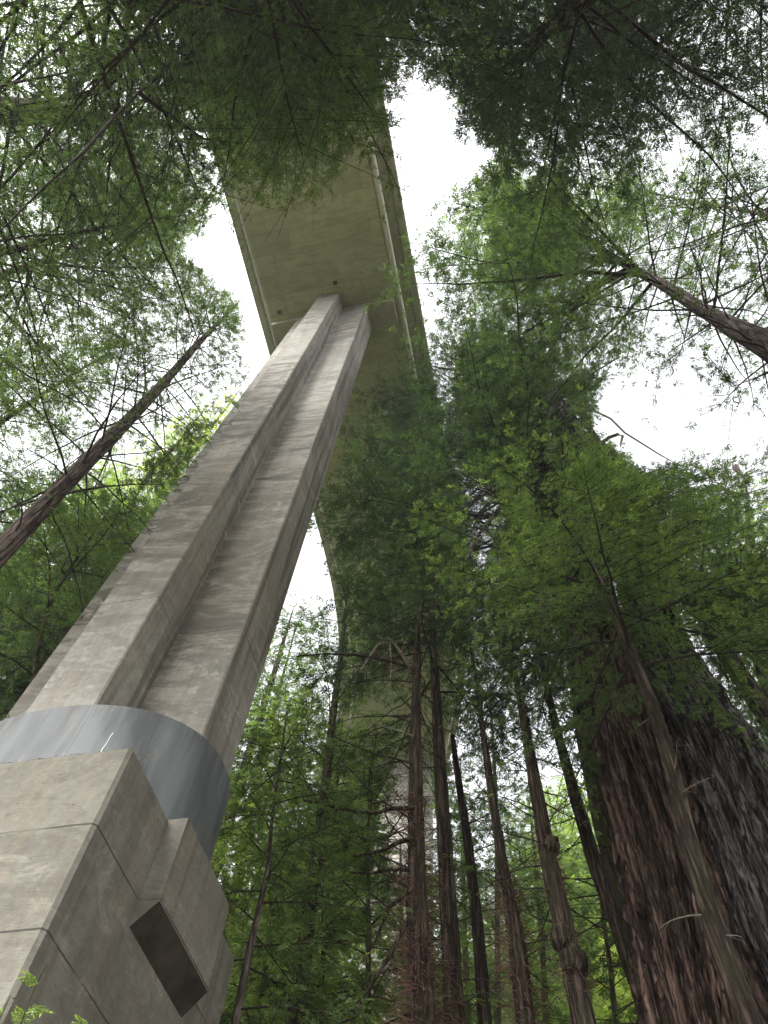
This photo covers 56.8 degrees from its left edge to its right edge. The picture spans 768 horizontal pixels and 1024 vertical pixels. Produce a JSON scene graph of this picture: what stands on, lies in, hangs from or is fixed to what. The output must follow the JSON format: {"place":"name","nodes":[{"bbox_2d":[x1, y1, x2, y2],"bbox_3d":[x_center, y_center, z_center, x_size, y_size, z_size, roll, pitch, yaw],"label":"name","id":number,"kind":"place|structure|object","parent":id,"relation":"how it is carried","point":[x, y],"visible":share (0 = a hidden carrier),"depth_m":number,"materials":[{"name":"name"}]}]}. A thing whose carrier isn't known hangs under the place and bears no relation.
{"place":"outdoors","nodes":[
{"label":"outdoors","id":0,"kind":"place"},
{"bbox_2d":[0,0,767,977],"label":"sky","id":1,"kind":"structure","parent":0,"point":[432,168],"materials":[{"name":"white"}]},
{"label":"ground","id":2,"kind":"structure","parent":0,"visible":0},
{"bbox_2d":[0,995,10,1017],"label":"conifer shoot","id":3,"kind":"object","parent":2,"relation":"on","point":[4,1007],"visible":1,"depth_m":1.73,"materials":[{"name":"green plant"}]},
{"bbox_2d":[11,965,55,1023],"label":"conifer shoot","id":4,"kind":"object","parent":2,"relation":"on","point":[37,1007],"visible":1,"depth_m":1.77,"materials":[{"name":"green plant"}]},
{"bbox_2d":[0,463,125,669],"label":"redwood tree","id":5,"kind":"object","parent":2,"relation":"on","point":[74,510],"visible":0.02,"depth_m":50.22,"materials":[{"name":"green plant"}]},
{"bbox_2d":[0,314,127,587],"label":"redwood tree","id":6,"kind":"object","parent":2,"relation":"on","point":[7,417],"visible":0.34,"depth_m":32.48,"materials":[{"name":"green plant"}]},
{"bbox_2d":[0,480,133,716],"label":"redwood tree","id":7,"kind":"object","parent":2,"relation":"on","point":[20,686],"visible":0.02,"depth_m":28.24,"materials":[{"name":"green plant"}]},
{"bbox_2d":[0,508,144,720],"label":"redwood tree","id":8,"kind":"object","parent":2,"relation":"on","point":[47,652],"visible":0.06,"depth_m":20.37,"materials":[{"name":"green plant"}]},
{"bbox_2d":[0,465,159,719],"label":"young tree","id":9,"kind":"object","parent":2,"relation":"on","point":[21,597],"visible":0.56,"depth_m":17.33,"materials":[{"name":"green plant"}]},
{"bbox_2d":[70,1011,96,1023],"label":"conifer shoot","id":10,"kind":"object","parent":2,"relation":"on","point":[80,1018],"visible":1,"depth_m":1.85,"materials":[{"name":"green plant"}]},
{"bbox_2d":[0,478,174,720],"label":"redwood tree","id":11,"kind":"object","parent":2,"relation":"on","point":[150,510],"visible":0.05,"depth_m":27.54,"materials":[{"name":"green plant"}]},
{"bbox_2d":[0,469,185,699],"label":"redwood tree","id":12,"kind":"object","parent":2,"relation":"on","point":[122,557],"visible":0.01,"depth_m":40.23,"materials":[{"name":"green plant"}]},
{"bbox_2d":[0,1,212,485],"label":"redwood tree","id":13,"kind":"object","parent":2,"relation":"on","point":[7,181],"visible":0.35,"depth_m":20.60,"materials":[{"name":"green plant"}]},
{"bbox_2d":[1,402,211,641],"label":"redwood tree","id":14,"kind":"object","parent":2,"relation":"on","point":[110,480],"visible":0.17,"depth_m":40.82,"materials":[{"name":"green plant"}]},
{"bbox_2d":[0,56,233,421],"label":"redwood tree","id":15,"kind":"object","parent":2,"relation":"on","point":[157,246],"visible":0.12,"depth_m":29.58,"materials":[{"name":"green plant"}]},
{"bbox_2d":[0,386,244,712],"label":"redwood tree","id":16,"kind":"object","parent":2,"relation":"on","point":[219,416],"visible":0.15,"depth_m":54.47,"materials":[{"name":"green plant"}]},
{"bbox_2d":[0,255,258,628],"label":"redwood tree","id":17,"kind":"object","parent":2,"relation":"on","point":[21,530],"visible":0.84,"depth_m":19.26,"materials":[{"name":"green plant"}]},
{"bbox_2d":[0,0,301,441],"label":"redwood tree","id":18,"kind":"object","parent":2,"relation":"on","point":[11,118],"visible":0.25,"depth_m":18.43,"materials":[{"name":"green plant"}]},
{"bbox_2d":[0,2,467,1023],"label":"highway bridge","id":19,"kind":"structure","parent":2,"relation":"on","point":[114,906],"depth_m":13.47,"materials":[{"name":"concrete"}]},
{"bbox_2d":[3,747,185,816],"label":"needle litter","id":20,"kind":"object","parent":19,"relation":"on","point":[56,756],"visible":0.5,"depth_m":9.32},
{"bbox_2d":[218,694,260,881],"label":"hillside tree","id":21,"kind":"object","parent":2,"relation":"on","point":[242,798],"visible":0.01,"depth_m":64.86,"materials":[{"name":"green plant"}]},
{"bbox_2d":[0,0,496,408],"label":"redwood tree","id":22,"kind":"object","parent":2,"relation":"on","point":[147,175],"visible":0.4,"depth_m":14.63,"materials":[{"name":"green plant"}]},
{"bbox_2d":[218,789,291,1017],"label":"hillside tree","id":23,"kind":"object","parent":2,"relation":"on","point":[245,888],"depth_m":52.36,"materials":[{"name":"green plant"}]},
{"bbox_2d":[237,957,290,1023],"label":"hillside tree","id":24,"kind":"object","parent":2,"relation":"on","point":[267,989],"visible":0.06,"depth_m":33.43,"materials":[{"name":"green plant"}]},
{"bbox_2d":[211,580,330,879],"bbox_3d":[-5.739,12.966,25.953,8.280,32.789,7.389,-9,-64,8],"label":"redwood tree","id":25,"kind":"object","parent":2,"relation":"on","point":[275,669],"visible":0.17,"depth_m":33.46,"materials":[{"name":"green plant"}]},
{"bbox_2d":[223,821,323,1021],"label":"hillside tree","id":26,"kind":"object","parent":2,"relation":"on","point":[259,934],"depth_m":43.59,"materials":[{"name":"green plant"}]},
{"bbox_2d":[213,618,345,1006],"bbox_3d":[-5.837,14.793,28.959,8.568,33.541,9.287,-9,-64,8],"label":"redwood tree","id":27,"kind":"object","parent":2,"relation":"on","point":[249,719],"visible":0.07,"depth_m":34.01,"materials":[{"name":"green plant"}]},
{"bbox_2d":[0,0,584,264],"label":"redwood tree","id":28,"kind":"object","parent":2,"relation":"on","point":[305,86],"visible":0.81,"depth_m":13.76,"materials":[{"name":"green plant"}]},
{"bbox_2d":[94,0,504,134],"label":"redwood tree","id":29,"kind":"object","parent":2,"relation":"on","point":[404,22],"visible":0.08,"depth_m":16.35,"materials":[{"name":"green plant"}]},
{"bbox_2d":[238,772,362,988],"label":"hillside tree","id":30,"kind":"object","parent":2,"relation":"on","point":[320,927],"visible":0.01,"depth_m":51.34,"materials":[{"name":"green plant"}]},
{"bbox_2d":[210,666,406,1023],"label":"young tree","id":31,"kind":"object","parent":2,"relation":"on","point":[249,1013],"visible":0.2,"depth_m":21.45,"materials":[{"name":"green plant"}]},
{"bbox_2d":[273,948,343,1018],"bbox_3d":[-2.807,24.122,27.765,7.991,14.400,7.682,-40,-71,20],"label":"hillside tree","id":32,"kind":"object","parent":2,"relation":"on","point":[313,976],"visible":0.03,"depth_m":32.93,"materials":[{"name":"green plant"}]},
{"bbox_2d":[211,703,412,1023],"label":"young tree","id":33,"kind":"object","parent":2,"relation":"on","point":[246,968],"visible":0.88,"depth_m":12.81,"materials":[{"name":"green plant"}]},
{"bbox_2d":[212,695,441,1023],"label":"young tree","id":34,"kind":"object","parent":2,"relation":"on","point":[237,883],"visible":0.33,"depth_m":19.38,"materials":[{"name":"green plant"}]},
{"bbox_2d":[290,886,382,1022],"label":"hillside tree","id":35,"kind":"object","parent":2,"relation":"on","point":[341,961],"visible":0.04,"depth_m":44.70,"materials":[{"name":"green plant"}]},
{"bbox_2d":[212,559,476,1023],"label":"redwood tree","id":36,"kind":"object","parent":2,"relation":"on","point":[327,763],"visible":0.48,"depth_m":21.85,"materials":[{"name":"green plant"}]},
{"bbox_2d":[320,819,373,982],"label":"hillside tree","id":37,"kind":"object","parent":2,"relation":"on","point":[356,961],"depth_m":56.94,"materials":[{"name":"green plant"}]},
{"bbox_2d":[243,720,502,1023],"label":"young tree","id":38,"kind":"object","parent":2,"relation":"on","point":[366,980],"visible":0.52,"depth_m":16.47,"materials":[{"name":"green plant"}]},
{"bbox_2d":[296,596,474,1023],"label":"redwood tree","id":39,"kind":"object","parent":2,"relation":"on","point":[420,1004],"visible":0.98,"depth_m":13.66,"materials":[{"name":"brown plant"}]},
{"bbox_2d":[310,815,472,1023],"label":"young tree","id":40,"kind":"object","parent":2,"relation":"on","point":[461,943],"visible":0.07,"depth_m":23.88,"materials":[{"name":"green plant"}]},
{"bbox_2d":[350,743,562,1023],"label":"young tree","id":41,"kind":"object","parent":2,"relation":"on","point":[465,956],"visible":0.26,"depth_m":26.63,"materials":[{"name":"green plant"}]},
{"bbox_2d":[286,348,628,1023],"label":"redwood tree","id":42,"kind":"object","parent":2,"relation":"on","point":[445,845],"visible":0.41,"depth_m":21.69,"materials":[{"name":"green plant"}]},
{"bbox_2d":[330,934,590,1022],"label":"undergrowth","id":43,"kind":"object","parent":2,"relation":"on","point":[440,956],"depth_m":54.32,"materials":[{"name":"green plant"}]},
{"bbox_2d":[433,792,503,963],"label":"hillside tree","id":44,"kind":"object","parent":2,"relation":"on","point":[459,860],"visible":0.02,"depth_m":59.18,"materials":[{"name":"green plant"}]},
{"bbox_2d":[439,734,513,1023],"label":"redwood tree","id":45,"kind":"object","parent":2,"relation":"on","point":[480,958],"visible":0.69,"depth_m":15.63,"materials":[{"name":"brown plant"}]},
{"bbox_2d":[402,610,565,1023],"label":"redwood tree","id":46,"kind":"object","parent":2,"relation":"on","point":[525,1008],"visible":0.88,"depth_m":14.21,"materials":[{"name":"brown plant"}]},
{"bbox_2d":[461,868,548,1023],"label":"hillside tree","id":47,"kind":"object","parent":2,"relation":"on","point":[486,922],"visible":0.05,"depth_m":46.07,"materials":[{"name":"green plant"}]},
{"bbox_2d":[423,652,593,1023],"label":"young tree","id":48,"kind":"object","parent":2,"relation":"on","point":[497,1010],"visible":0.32,"depth_m":27.33,"materials":[{"name":"green plant"}]},
{"bbox_2d":[483,808,538,933],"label":"hillside tree","id":49,"kind":"object","parent":2,"relation":"on","point":[509,856],"visible":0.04,"depth_m":62.64,"materials":[{"name":"green plant"}]},
{"bbox_2d":[471,906,565,1023],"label":"hillside tree","id":50,"kind":"object","parent":2,"relation":"on","point":[508,978],"visible":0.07,"depth_m":35.81,"materials":[{"name":"green plant"}]},
{"bbox_2d":[421,561,630,1023],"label":"redwood tree","id":51,"kind":"object","parent":2,"relation":"on","point":[573,956],"visible":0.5,"depth_m":15.26,"materials":[{"name":"green plant"}]},
{"bbox_2d":[302,282,767,726],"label":"redwood tree","id":52,"kind":"object","parent":2,"relation":"on","point":[474,422],"visible":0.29,"depth_m":26.17,"materials":[{"name":"green plant"}]},
{"bbox_2d":[306,0,767,284],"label":"redwood tree","id":53,"kind":"object","parent":2,"relation":"on","point":[482,102],"visible":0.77,"depth_m":15.67,"materials":[{"name":"green plant"}]},
{"bbox_2d":[308,193,767,1023],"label":"redwood tree","id":54,"kind":"object","parent":2,"relation":"on","point":[676,979],"visible":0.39,"depth_m":18.30,"materials":[{"name":"green plant"}]},
{"bbox_2d":[492,782,588,935],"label":"hillside tree","id":55,"kind":"object","parent":2,"relation":"on","point":[533,822],"visible":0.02,"depth_m":69.85,"materials":[{"name":"green plant"}]},
{"bbox_2d":[464,788,627,1023],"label":"young tree","id":56,"kind":"object","parent":2,"relation":"on","point":[536,883],"visible":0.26,"depth_m":28.01,"materials":[{"name":"green plant"}]},
{"bbox_2d":[457,569,635,1023],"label":"redwood tree","id":57,"kind":"object","parent":2,"relation":"on","point":[611,906],"visible":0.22,"depth_m":16.32,"materials":[{"name":"green plant"}]},
{"bbox_2d":[501,849,607,1023],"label":"hillside tree","id":58,"kind":"object","parent":2,"relation":"on","point":[547,959],"visible":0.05,"depth_m":42.87,"materials":[{"name":"green plant"}]},
{"bbox_2d":[505,775,613,968],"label":"hillside tree","id":59,"kind":"object","parent":2,"relation":"on","point":[572,861],"visible":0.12,"depth_m":52.90,"materials":[{"name":"green plant"}]},
{"bbox_2d":[490,576,637,1017],"bbox_3d":[6.948,7.755,22.361,6.081,34.613,6.454,22,-64,-8],"label":"redwood tree","id":60,"kind":"object","parent":2,"relation":"on","point":[600,825],"visible":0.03,"depth_m":19.72,"materials":[{"name":"brown plant"}]},
{"bbox_2d":[531,787,598,926],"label":"hillside tree","id":61,"kind":"object","parent":2,"relation":"on","point":[582,860],"depth_m":60.09,"materials":[{"name":"green plant"}]},
{"bbox_2d":[364,39,767,507],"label":"redwood tree","id":62,"kind":"object","parent":2,"relation":"on","point":[742,332],"visible":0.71,"depth_m":26.07,"materials":[{"name":"green plant"}]},
{"bbox_2d":[538,983,599,1022],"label":"hillside tree","id":63,"kind":"object","parent":2,"relation":"on","point":[564,1008],"visible":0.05,"depth_m":35.94,"materials":[{"name":"green plant"}]},
{"bbox_2d":[527,769,621,1011],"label":"hillside tree","id":64,"kind":"object","parent":2,"relation":"on","point":[572,840],"visible":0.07,"depth_m":52.11,"materials":[{"name":"green plant"}]},
{"bbox_2d":[557,824,596,946],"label":"hillside tree","id":65,"kind":"object","parent":2,"relation":"on","point":[566,860],"visible":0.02,"depth_m":62.50,"materials":[{"name":"green plant"}]},
{"bbox_2d":[393,383,767,1023],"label":"redwood tree","id":66,"kind":"object","parent":2,"relation":"on","point":[745,1009],"visible":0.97,"depth_m":16.16,"materials":[{"name":"green plant"}]},
{"bbox_2d":[536,908,627,1022],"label":"hillside tree","id":67,"kind":"object","parent":2,"relation":"on","point":[559,960],"visible":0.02,"depth_m":45.87,"materials":[{"name":"green plant"}]},
{"bbox_2d":[534,890,636,1023],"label":"young tree","id":68,"kind":"object","parent":2,"relation":"on","point":[612,995],"visible":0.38,"depth_m":19.55,"materials":[{"name":"green plant"}]},
{"bbox_2d":[552,992,618,1023],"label":"hillside tree","id":69,"kind":"object","parent":2,"relation":"on","point":[599,1022],"visible":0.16,"depth_m":32.58,"materials":[{"name":"green plant"}]},
{"bbox_2d":[569,791,606,958],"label":"hillside tree","id":70,"kind":"object","parent":2,"relation":"on","point":[585,876],"visible":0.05,"depth_m":53.75,"materials":[{"name":"green plant"}]},
{"bbox_2d":[548,916,636,1015],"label":"hillside tree","id":71,"kind":"object","parent":2,"relation":"on","point":[628,987],"visible":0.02,"depth_m":41.43,"materials":[{"name":"green plant"}]},
{"bbox_2d":[554,945,634,1023],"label":"hillside tree","id":72,"kind":"object","parent":2,"relation":"on","point":[618,993],"visible":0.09,"depth_m":34.85,"materials":[{"name":"green plant"}]},
{"bbox_2d":[454,0,767,224],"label":"redwood tree","id":73,"kind":"object","parent":2,"relation":"on","point":[620,40],"visible":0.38,"depth_m":16.16,"materials":[{"name":"green plant"}]},
{"bbox_2d":[455,345,767,1001],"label":"redwood tree","id":74,"kind":"object","parent":2,"relation":"on","point":[731,800],"visible":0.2,"depth_m":17.42,"materials":[{"name":"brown plant"}]},
{"bbox_2d":[588,938,635,1022],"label":"hillside tree","id":75,"kind":"object","parent":2,"relation":"on","point":[607,1001],"visible":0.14,"depth_m":33.66,"materials":[{"name":"green plant"}]},
{"bbox_2d":[593,944,635,1021],"bbox_3d":[13.963,25.690,33.099,11.483,13.005,11.114,5,-63,1],"label":"hillside tree","id":76,"kind":"object","parent":2,"relation":"on","point":[623,992],"visible":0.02,"depth_m":35.61,"materials":[{"name":"green plant"}]},
{"bbox_2d":[465,314,767,735],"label":"redwood tree","id":77,"kind":"object","parent":2,"relation":"on","point":[751,684],"visible":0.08,"depth_m":27.58,"materials":[{"name":"green plant"}]},
{"bbox_2d":[570,33,767,417],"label":"redwood tree","id":78,"kind":"object","parent":2,"relation":"on","point":[699,241],"visible":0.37,"depth_m":33.26,"materials":[{"name":"green plant"}]},
{"bbox_2d":[669,485,767,749],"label":"fir tree","id":79,"kind":"object","parent":2,"relation":"on","point":[764,685],"visible":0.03,"depth_m":25.44,"materials":[{"name":"green plant"}]},
{"bbox_2d":[702,462,767,741],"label":"fir tree","id":80,"kind":"object","parent":2,"relation":"on","point":[735,467],"visible":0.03,"depth_m":35.69,"materials":[{"name":"green plant"}]},
{"bbox_2d":[732,693,767,740],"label":"fir tree","id":81,"kind":"object","parent":2,"relation":"on","point":[753,724],"depth_m":29.23,"materials":[{"name":"green plant"}]}
]}

